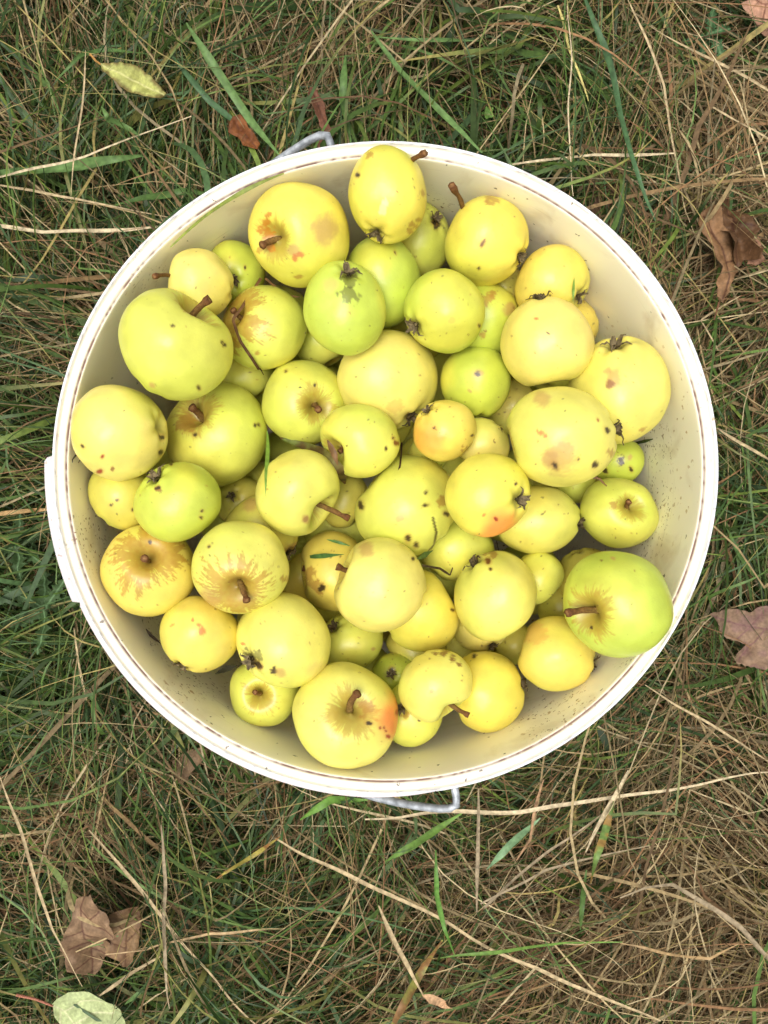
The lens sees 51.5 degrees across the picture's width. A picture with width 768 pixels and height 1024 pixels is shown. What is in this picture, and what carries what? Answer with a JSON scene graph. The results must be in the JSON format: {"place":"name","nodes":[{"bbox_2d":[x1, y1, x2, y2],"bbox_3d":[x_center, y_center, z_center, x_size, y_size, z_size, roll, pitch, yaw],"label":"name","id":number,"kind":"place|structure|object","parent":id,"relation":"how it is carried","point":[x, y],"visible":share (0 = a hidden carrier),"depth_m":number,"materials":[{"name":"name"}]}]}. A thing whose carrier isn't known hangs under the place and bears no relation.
{"place":"outdoors","nodes":[
{"label":"outdoors","id":0,"kind":"place"},
{"bbox_2d":[327,365,337,374],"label":"apple","id":1,"kind":"object","parent":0,"point":[333,369],"visible":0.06,"depth_m":0.55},
{"bbox_2d":[262,360,344,444],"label":"apple","id":2,"kind":"object","parent":1,"relation":"on","point":[302,400],"visible":0.91,"depth_m":0.49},
{"bbox_2d":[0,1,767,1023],"bbox_3d":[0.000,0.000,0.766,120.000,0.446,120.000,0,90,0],"label":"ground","id":3,"kind":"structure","parent":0,"point":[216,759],"depth_m":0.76,"materials":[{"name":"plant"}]},
{"bbox_2d":[44,131,717,812],"bbox_3d":[-0.005,-0.022,0.603,0.392,0.300,0.412,0,90,0],"label":"bucket","id":4,"kind":"object","parent":3,"relation":"on","point":[626,295],"visible":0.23,"depth_m":0.46,"materials":[{"name":"beige plastic"}]},
{"bbox_2d":[88,473,146,529],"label":"apple","id":5,"kind":"object","parent":4,"relation":"in","point":[111,502],"visible":0.59,"depth_m":0.47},
{"bbox_2d":[71,384,167,480],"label":"apple","id":6,"kind":"object","parent":4,"relation":"in","point":[119,432],"visible":1,"depth_m":0.44,"materials":[{"name":"food"}]},
{"bbox_2d":[100,525,193,616],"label":"apple","id":7,"kind":"object","parent":4,"relation":"in","point":[143,573],"visible":0.94,"depth_m":0.46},
{"bbox_2d":[118,288,233,400],"bbox_3d":[-0.118,-0.095,0.453,0.062,0.064,0.063,0,90,0],"label":"apple","id":8,"kind":"object","parent":4,"relation":"in","point":[175,345],"visible":1,"depth_m":0.43,"materials":[{"name":"food"}]},
{"bbox_2d":[133,462,220,542],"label":"apple","id":9,"kind":"object","parent":4,"relation":"in","point":[177,502],"visible":1,"depth_m":0.45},
{"bbox_2d":[159,595,237,672],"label":"apple","id":10,"kind":"object","parent":4,"relation":"in","point":[197,634],"visible":0.96,"depth_m":0.46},
{"bbox_2d":[166,382,267,486],"bbox_3d":[-0.107,-0.050,0.510,0.066,0.063,0.067,0,90,0],"label":"apple","id":11,"kind":"object","parent":4,"relation":"in","point":[218,433],"visible":0.92,"depth_m":0.49,"materials":[{"name":"food"}]},
{"bbox_2d":[212,240,265,306],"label":"apple","id":12,"kind":"object","parent":4,"relation":"in","point":[244,266],"visible":0.51,"depth_m":0.49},
{"bbox_2d":[152,248,233,314],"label":"apple","id":13,"kind":"object","parent":12,"relation":"on","point":[198,275],"visible":0.84,"depth_m":0.46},
{"bbox_2d":[246,461,270,481],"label":"apple","id":14,"kind":"object","parent":4,"relation":"in","point":[255,473],"visible":0.04,"depth_m":0.55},
{"bbox_2d":[218,476,256,520],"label":"apple","id":15,"kind":"object","parent":14,"relation":"on","point":[234,494],"visible":0.41,"depth_m":0.52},
{"bbox_2d":[225,495,297,560],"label":"apple","id":16,"kind":"object","parent":14,"relation":"on","point":[246,509],"visible":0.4,"depth_m":0.49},
{"bbox_2d":[191,521,288,613],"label":"apple","id":17,"kind":"object","parent":16,"relation":"on","point":[239,567],"visible":1,"depth_m":0.45,"materials":[{"name":"food"}]},
{"bbox_2d":[256,394,262,406],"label":"apple","id":18,"kind":"object","parent":4,"relation":"in","point":[259,398],"depth_m":0.54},
{"bbox_2d":[222,359,273,397],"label":"apple","id":19,"kind":"object","parent":18,"relation":"on","point":[253,382],"visible":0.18,"depth_m":0.51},
{"bbox_2d":[230,664,298,726],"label":"apple","id":20,"kind":"object","parent":4,"relation":"in","point":[256,701],"visible":0.67,"depth_m":0.48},
{"bbox_2d":[236,592,330,687],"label":"apple","id":21,"kind":"object","parent":4,"relation":"in","point":[283,639],"visible":0.95,"depth_m":0.46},
{"bbox_2d":[260,432,314,461],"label":"apple","id":22,"kind":"object","parent":4,"relation":"in","point":[278,446],"visible":0.06,"depth_m":0.59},
{"bbox_2d":[288,535,306,561],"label":"apple","id":23,"kind":"object","parent":4,"relation":"in","point":[301,543],"visible":0.04,"depth_m":0.58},
{"bbox_2d":[283,552,309,601],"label":"apple","id":24,"kind":"object","parent":23,"relation":"on","point":[294,585],"visible":0.27,"depth_m":0.54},
{"bbox_2d":[248,182,349,287],"bbox_3d":[-0.051,-0.166,0.476,0.061,0.056,0.060,0,90,0],"label":"apple","id":25,"kind":"object","parent":4,"relation":"in","point":[298,235],"visible":0.96,"depth_m":0.46,"materials":[{"name":"food"}]},
{"bbox_2d":[255,449,350,535],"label":"apple","id":26,"kind":"object","parent":4,"relation":"in","point":[299,497],"visible":1,"depth_m":0.46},
{"bbox_2d":[275,355,340,370],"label":"apple","id":27,"kind":"object","parent":4,"relation":"in","point":[335,365],"visible":0.06,"depth_m":0.58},
{"bbox_2d":[271,285,303,308],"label":"apple","id":28,"kind":"object","parent":27,"relation":"on","point":[300,300],"visible":0.07,"depth_m":0.55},
{"bbox_2d":[222,285,306,369],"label":"apple","id":29,"kind":"object","parent":28,"relation":"on","point":[271,325],"visible":0.94,"depth_m":0.48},
{"bbox_2d":[314,605,340,622],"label":"apple","id":30,"kind":"object","parent":4,"relation":"in","point":[326,615],"visible":0.03,"depth_m":0.54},
{"bbox_2d":[326,614,382,666],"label":"apple","id":31,"kind":"object","parent":30,"relation":"on","point":[351,643],"visible":0.62,"depth_m":0.51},
{"bbox_2d":[305,520,364,542],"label":"apple","id":32,"kind":"object","parent":4,"relation":"in","point":[352,531],"visible":0.09,"depth_m":0.54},
{"bbox_2d":[301,531,357,610],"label":"apple","id":33,"kind":"object","parent":32,"relation":"on","point":[320,576],"visible":0.59,"depth_m":0.51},
{"bbox_2d":[325,476,366,527],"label":"apple","id":34,"kind":"object","parent":32,"relation":"on","point":[352,490],"visible":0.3,"depth_m":0.52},
{"bbox_2d":[280,437,346,483],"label":"apple","id":35,"kind":"object","parent":34,"relation":"on","point":[339,469],"visible":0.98,"depth_m":0.49,"materials":[{"name":"yellow plant"}]},
{"bbox_2d":[327,648,386,671],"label":"apple","id":36,"kind":"object","parent":4,"relation":"in","point":[370,666],"visible":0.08,"depth_m":0.54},
{"bbox_2d":[292,662,397,768],"bbox_3d":[-0.023,0.120,0.475,0.063,0.057,0.061,0,90,0],"label":"apple","id":37,"kind":"object","parent":36,"relation":"on","point":[345,715],"visible":0.98,"depth_m":0.46,"materials":[{"name":"food"}]},
{"bbox_2d":[372,653,410,688],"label":"apple","id":38,"kind":"object","parent":36,"relation":"on","point":[388,668],"visible":0.51,"depth_m":0.52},
{"bbox_2d":[392,685,442,746],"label":"apple","id":39,"kind":"object","parent":38,"relation":"on","point":[412,731],"visible":0.34,"depth_m":0.49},
{"bbox_2d":[320,404,399,477],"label":"apple","id":40,"kind":"object","parent":4,"relation":"in","point":[364,439],"visible":0.98,"depth_m":0.47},
{"bbox_2d":[399,423,413,449],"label":"apple","id":41,"kind":"object","parent":4,"relation":"in","point":[410,435],"depth_m":0.58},
{"bbox_2d":[397,421,412,443],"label":"apple","id":42,"kind":"object","parent":41,"relation":"on","point":[403,432],"visible":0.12,"depth_m":0.54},
{"bbox_2d":[337,330,437,428],"bbox_3d":[0.002,-0.083,0.508,0.065,0.067,0.063,0,90,0],"label":"apple","id":43,"kind":"object","parent":42,"relation":"on","point":[392,375],"visible":0.82,"depth_m":0.48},
{"bbox_2d":[396,437,463,475],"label":"apple","id":44,"kind":"object","parent":41,"relation":"on","point":[450,467],"visible":0.06,"depth_m":0.54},
{"bbox_2d":[355,455,453,555],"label":"apple","id":45,"kind":"object","parent":44,"relation":"on","point":[405,504],"visible":0.87,"depth_m":0.48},
{"bbox_2d":[408,440,445,467],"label":"apple","id":46,"kind":"object","parent":44,"relation":"on","point":[413,450],"visible":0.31,"depth_m":0.52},
{"bbox_2d":[413,400,476,461],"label":"apple","id":47,"kind":"object","parent":46,"relation":"on","point":[444,430],"visible":1,"depth_m":0.47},
{"bbox_2d":[390,320,439,356],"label":"apple","id":48,"kind":"object","parent":4,"relation":"in","point":[402,327],"visible":0.03,"depth_m":0.58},
{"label":"apple","id":49,"kind":"object","parent":48,"relation":"on","visible":0},
{"bbox_2d":[401,202,448,275],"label":"apple","id":50,"kind":"object","parent":49,"relation":"on","point":[424,243],"visible":0.47,"depth_m":0.50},
{"bbox_2d":[398,649,472,722],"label":"apple","id":51,"kind":"object","parent":4,"relation":"in","point":[435,685],"visible":1,"depth_m":0.46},
{"bbox_2d":[417,555,455,599],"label":"apple","id":52,"kind":"object","parent":4,"relation":"in","point":[448,585],"visible":0.03,"depth_m":0.54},
{"bbox_2d":[389,570,458,651],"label":"apple","id":53,"kind":"object","parent":52,"relation":"on","point":[432,623],"visible":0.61,"depth_m":0.49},
{"bbox_2d":[334,537,426,632],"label":"apple","id":54,"kind":"object","parent":53,"relation":"on","point":[380,586],"visible":1,"depth_m":0.45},
{"bbox_2d":[421,522,494,580],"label":"apple","id":55,"kind":"object","parent":52,"relation":"on","point":[456,547],"visible":0.43,"depth_m":0.51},
{"bbox_2d":[403,268,484,353],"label":"apple","id":56,"kind":"object","parent":4,"relation":"in","point":[444,310],"visible":1,"depth_m":0.46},
{"bbox_2d":[440,347,510,417],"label":"apple","id":57,"kind":"object","parent":4,"relation":"in","point":[476,381],"visible":0.87,"depth_m":0.49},
{"bbox_2d":[460,417,509,459],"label":"apple","id":58,"kind":"object","parent":4,"relation":"in","point":[491,436],"visible":0.55,"depth_m":0.49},
{"bbox_2d":[445,182,528,285],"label":"apple","id":59,"kind":"object","parent":4,"relation":"in","point":[487,240],"visible":0.96,"depth_m":0.47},
{"bbox_2d":[445,453,530,536],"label":"apple","id":60,"kind":"object","parent":4,"relation":"in","point":[487,494],"visible":1,"depth_m":0.44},
{"bbox_2d":[486,380,531,434],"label":"apple","id":61,"kind":"object","parent":4,"relation":"in","point":[518,391],"visible":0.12,"depth_m":0.54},
{"bbox_2d":[504,547,555,614],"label":"apple","id":62,"kind":"object","parent":4,"relation":"in","point":[516,552],"visible":0.04,"depth_m":0.59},
{"bbox_2d":[498,550,520,558],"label":"apple","id":63,"kind":"object","parent":62,"relation":"on","point":[511,553],"visible":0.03,"depth_m":0.55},
{"bbox_2d":[454,551,536,640],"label":"apple","id":64,"kind":"object","parent":63,"relation":"on","point":[495,595],"visible":1,"depth_m":0.47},
{"bbox_2d":[521,553,563,604],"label":"apple","id":65,"kind":"object","parent":63,"relation":"on","point":[547,569],"visible":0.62,"depth_m":0.50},
{"bbox_2d":[537,589,564,617],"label":"apple","id":66,"kind":"object","parent":62,"relation":"on","point":[552,605],"visible":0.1,"depth_m":0.54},
{"bbox_2d":[508,450,551,486],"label":"apple","id":67,"kind":"object","parent":4,"relation":"in","point":[512,456],"visible":0.09,"depth_m":0.59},
{"bbox_2d":[490,481,533,541],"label":"apple","id":68,"kind":"object","parent":67,"relation":"on","point":[497,538],"visible":0.01,"depth_m":0.55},
{"bbox_2d":[499,486,585,553],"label":"apple","id":69,"kind":"object","parent":68,"relation":"on","point":[550,520],"visible":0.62,"depth_m":0.50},
{"bbox_2d":[500,290,594,386],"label":"apple","id":70,"kind":"object","parent":4,"relation":"in","point":[544,339],"visible":1,"depth_m":0.45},
{"bbox_2d":[518,616,599,691],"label":"apple","id":71,"kind":"object","parent":4,"relation":"in","point":[556,654],"visible":0.9,"depth_m":0.48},
{"bbox_2d":[507,386,623,486],"bbox_3d":[0.104,-0.043,0.460,0.066,0.064,0.058,0,90,0],"label":"apple","id":72,"kind":"object","parent":4,"relation":"in","point":[562,436],"visible":1,"depth_m":0.44,"materials":[{"name":"food"}]},
{"bbox_2d":[558,548,600,593],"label":"apple","id":73,"kind":"object","parent":4,"relation":"in","point":[570,560],"visible":0.3,"depth_m":0.53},
{"bbox_2d":[563,551,673,657],"bbox_3d":[0.132,0.053,0.457,0.065,0.061,0.061,0,90,0],"label":"apple","id":74,"kind":"object","parent":4,"relation":"in","point":[617,604],"visible":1,"depth_m":0.44,"materials":[{"name":"food"}]},
{"bbox_2d":[579,478,658,547],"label":"apple","id":75,"kind":"object","parent":4,"relation":"in","point":[619,513],"visible":1,"depth_m":0.51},
{"bbox_2d":[568,334,670,443],"bbox_3d":[0.143,-0.074,0.486,0.060,0.063,0.065,0,90,0],"label":"apple","id":76,"kind":"object","parent":4,"relation":"in","point":[624,380],"visible":0.78,"depth_m":0.46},
{"bbox_2d":[597,441,644,480],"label":"apple","id":77,"kind":"object","parent":4,"relation":"in","point":[627,461],"visible":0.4,"depth_m":0.53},
{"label":"apple","id":78,"kind":"object","parent":4,"relation":"in","visible":0},
{"bbox_2d":[446,636,490,657],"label":"apple","id":79,"kind":"object","parent":78,"relation":"on","point":[454,645],"visible":0.01,"depth_m":0.54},
{"bbox_2d":[455,620,504,651],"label":"apple","id":80,"kind":"object","parent":79,"relation":"on","point":[465,638],"visible":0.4,"depth_m":0.52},
{"bbox_2d":[458,651,527,732],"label":"apple","id":81,"kind":"object","parent":79,"relation":"on","point":[494,702],"visible":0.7,"depth_m":0.48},
{"bbox_2d":[493,625,527,664],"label":"apple","id":82,"kind":"object","parent":78,"relation":"on","point":[509,646],"visible":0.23,"depth_m":0.54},
{"bbox_2d":[0,0,767,1023],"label":"grass","id":83,"kind":"structure","parent":3,"relation":"on","point":[36,986],"depth_m":0.67,"materials":[{"name":"plant"}]},
{"bbox_2d":[0,514,49,579],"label":"thistle","id":84,"kind":"object","parent":83,"relation":"on","point":[16,560],"visible":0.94,"depth_m":0.66,"materials":[{"name":"green plant"}]},
{"bbox_2d":[3,568,79,654],"bbox_3d":[-0.282,0.072,0.649,0.061,0.024,0.066,35,90,0],"label":"thistle","id":85,"kind":"object","parent":83,"relation":"on","point":[44,581],"visible":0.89,"depth_m":0.65,"materials":[{"name":"green plant"}]},
{"bbox_2d":[0,777,82,986],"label":"straw","id":86,"kind":"object","parent":83,"relation":"on","point":[30,865],"visible":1,"depth_m":0.63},
{"bbox_2d":[16,991,125,1023],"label":"fallen leaf","id":87,"kind":"object","parent":83,"relation":"on","point":[65,1010],"visible":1,"depth_m":0.65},
{"bbox_2d":[0,154,142,175],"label":"grass blade","id":88,"kind":"object","parent":83,"relation":"on","point":[89,162],"depth_m":0.66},
{"bbox_2d":[0,224,157,233],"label":"straw","id":89,"kind":"object","parent":83,"relation":"on","point":[107,230],"visible":0.95,"depth_m":0.66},
{"bbox_2d":[60,894,113,975],"bbox_3d":[-0.239,0.345,0.649,0.041,0.035,0.080,18,90,0],"label":"fallen leaf","id":90,"kind":"object","parent":83,"relation":"on","point":[78,934],"visible":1,"depth_m":0.65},
{"bbox_2d":[103,906,140,968],"bbox_3d":[-0.216,0.352,0.658,0.031,0.011,0.051,0,90,0],"label":"fallen leaf","id":91,"kind":"object","parent":83,"relation":"on","point":[130,940],"visible":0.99,"depth_m":0.66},
{"bbox_2d":[89,53,166,97],"bbox_3d":[-0.207,-0.349,0.637,0.068,0.007,0.021,26,90,0],"label":"fallen leaf","id":92,"kind":"object","parent":83,"relation":"on","point":[127,77],"visible":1,"depth_m":0.64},
{"bbox_2d":[161,825,169,1008],"bbox_3d":[-0.172,0.319,0.623,0.007,0.012,0.147,0,90,0],"label":"straw","id":93,"kind":"object","parent":83,"relation":"on","point":[163,913],"visible":1,"depth_m":0.62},
{"bbox_2d":[89,830,254,1023],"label":"straw","id":94,"kind":"object","parent":83,"relation":"on","point":[133,881],"visible":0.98,"depth_m":0.63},
{"bbox_2d":[186,22,278,154],"bbox_3d":[-0.121,-0.334,0.634,0.007,0.017,0.133,-36,90,0],"label":"grass blade","id":95,"kind":"object","parent":83,"relation":"on","point":[210,60],"depth_m":0.63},
{"bbox_2d":[228,114,259,148],"bbox_3d":[-0.113,-0.307,0.645,0.032,0.006,0.017,40,90,0],"label":"fallen leaf","id":96,"kind":"object","parent":83,"relation":"on","point":[239,131],"visible":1,"depth_m":0.65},
{"bbox_2d":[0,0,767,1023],"bbox_3d":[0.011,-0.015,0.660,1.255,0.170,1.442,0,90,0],"label":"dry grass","id":97,"kind":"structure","parent":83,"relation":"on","point":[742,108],"depth_m":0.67,"materials":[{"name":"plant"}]},
{"bbox_2d":[391,940,442,1023],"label":"grass blade","id":98,"kind":"object","parent":97,"relation":"on","point":[409,993],"depth_m":0.63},
{"bbox_2d":[275,837,660,1021],"bbox_3d":[0.064,0.334,0.633,0.336,0.013,0.012,25,90,0],"label":"straw","id":99,"kind":"object","parent":97,"relation":"on","point":[393,896],"visible":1,"depth_m":0.63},
{"bbox_2d":[440,942,622,958],"bbox_3d":[0.116,0.347,0.633,0.144,0.017,0.008,-4,90,0],"label":"grass blade","id":100,"kind":"object","parent":97,"relation":"on","point":[495,952],"depth_m":0.63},
{"bbox_2d":[620,883,767,959],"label":"straw","id":101,"kind":"object","parent":97,"relation":"on","point":[740,927],"visible":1,"depth_m":0.62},
{"bbox_2d":[698,197,764,319],"bbox_3d":[0.279,-0.205,0.630,0.046,0.031,0.098,-9,90,0],"label":"fallen leaf","id":102,"kind":"object","parent":97,"relation":"on","point":[724,231],"visible":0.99,"depth_m":0.63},
{"bbox_2d":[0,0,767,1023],"bbox_3d":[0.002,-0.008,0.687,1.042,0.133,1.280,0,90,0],"label":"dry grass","id":103,"kind":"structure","parent":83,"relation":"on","point":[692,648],"depth_m":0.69,"materials":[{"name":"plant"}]},
{"bbox_2d":[386,813,462,861],"bbox_3d":[0.034,0.266,0.653,0.077,0.017,0.007,-28,90,0],"label":"grass blade","id":104,"kind":"object","parent":83,"relation":"on","point":[429,834],"depth_m":0.65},
{"bbox_2d":[371,31,481,152],"bbox_3d":[0.033,-0.337,0.643,0.011,0.018,0.135,-44,90,0],"label":"grass blade","id":105,"kind":"object","parent":83,"relation":"on","point":[442,113],"depth_m":0.64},
{"bbox_2d":[480,804,648,908],"bbox_3d":[0.138,0.273,0.638,0.142,0.012,0.039,-21,90,0],"label":"straw","id":106,"kind":"object","parent":83,"relation":"on","point":[493,898],"visible":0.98,"depth_m":0.64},
{"bbox_2d":[365,772,767,819],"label":"straw","id":107,"kind":"object","parent":83,"relation":"on","point":[514,812],"visible":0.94,"depth_m":0.63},
{"bbox_2d":[590,801,613,882],"bbox_3d":[0.172,0.259,0.628,0.009,0.017,0.065,13,90,0],"label":"grass blade","id":108,"kind":"object","parent":83,"relation":"on","point":[605,830],"depth_m":0.63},
{"bbox_2d":[584,0,655,219],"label":"grass blade","id":109,"kind":"object","parent":83,"relation":"on","point":[606,54],"depth_m":0.62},
{"bbox_2d":[684,7,730,64],"bbox_3d":[0.271,-0.401,0.667,0.039,0.018,0.054,0,90,0],"label":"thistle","id":110,"kind":"object","parent":83,"relation":"on","point":[720,50],"visible":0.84,"depth_m":0.67,"materials":[{"name":"green plant"}]},
{"bbox_2d":[710,606,767,669],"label":"fallen leaf","id":111,"kind":"object","parent":83,"relation":"on","point":[738,626],"visible":1,"depth_m":0.65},
{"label":"apple","id":112,"kind":"object","parent":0,"visible":0},
{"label":"apple","id":113,"kind":"object","parent":112,"relation":"on","visible":0},
{"bbox_2d":[297,328,343,366],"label":"apple","id":114,"kind":"object","parent":113,"relation":"on","point":[312,349],"visible":0.27,"depth_m":0.52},
{"bbox_2d":[347,237,420,327],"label":"apple","id":115,"kind":"object","parent":113,"relation":"on","point":[393,270],"visible":0.45,"depth_m":0.48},
{"bbox_2d":[303,260,385,355],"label":"apple","id":116,"kind":"object","parent":115,"relation":"on","point":[344,308],"visible":1,"depth_m":0.45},
{"bbox_2d":[348,145,427,243],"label":"apple","id":117,"kind":"object","parent":115,"relation":"on","point":[387,195],"visible":1,"depth_m":0.44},
{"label":"apple","id":118,"kind":"object","parent":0,"visible":0},
{"bbox_2d":[533,380,568,388],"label":"apple","id":119,"kind":"object","parent":118,"relation":"on","point":[556,384],"visible":0.04,"depth_m":0.55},
{"bbox_2d":[578,300,598,338],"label":"apple","id":120,"kind":"object","parent":119,"relation":"on","point":[586,309],"visible":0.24,"depth_m":0.51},
{"bbox_2d":[515,244,589,307],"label":"apple","id":121,"kind":"object","parent":120,"relation":"on","point":[556,269],"visible":0.83,"depth_m":0.48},
{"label":"apple","id":122,"kind":"object","parent":118,"relation":"on","visible":0},
{"bbox_2d":[467,284,517,352],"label":"apple","id":123,"kind":"object","parent":122,"relation":"on","point":[500,303],"visible":0.43,"depth_m":0.49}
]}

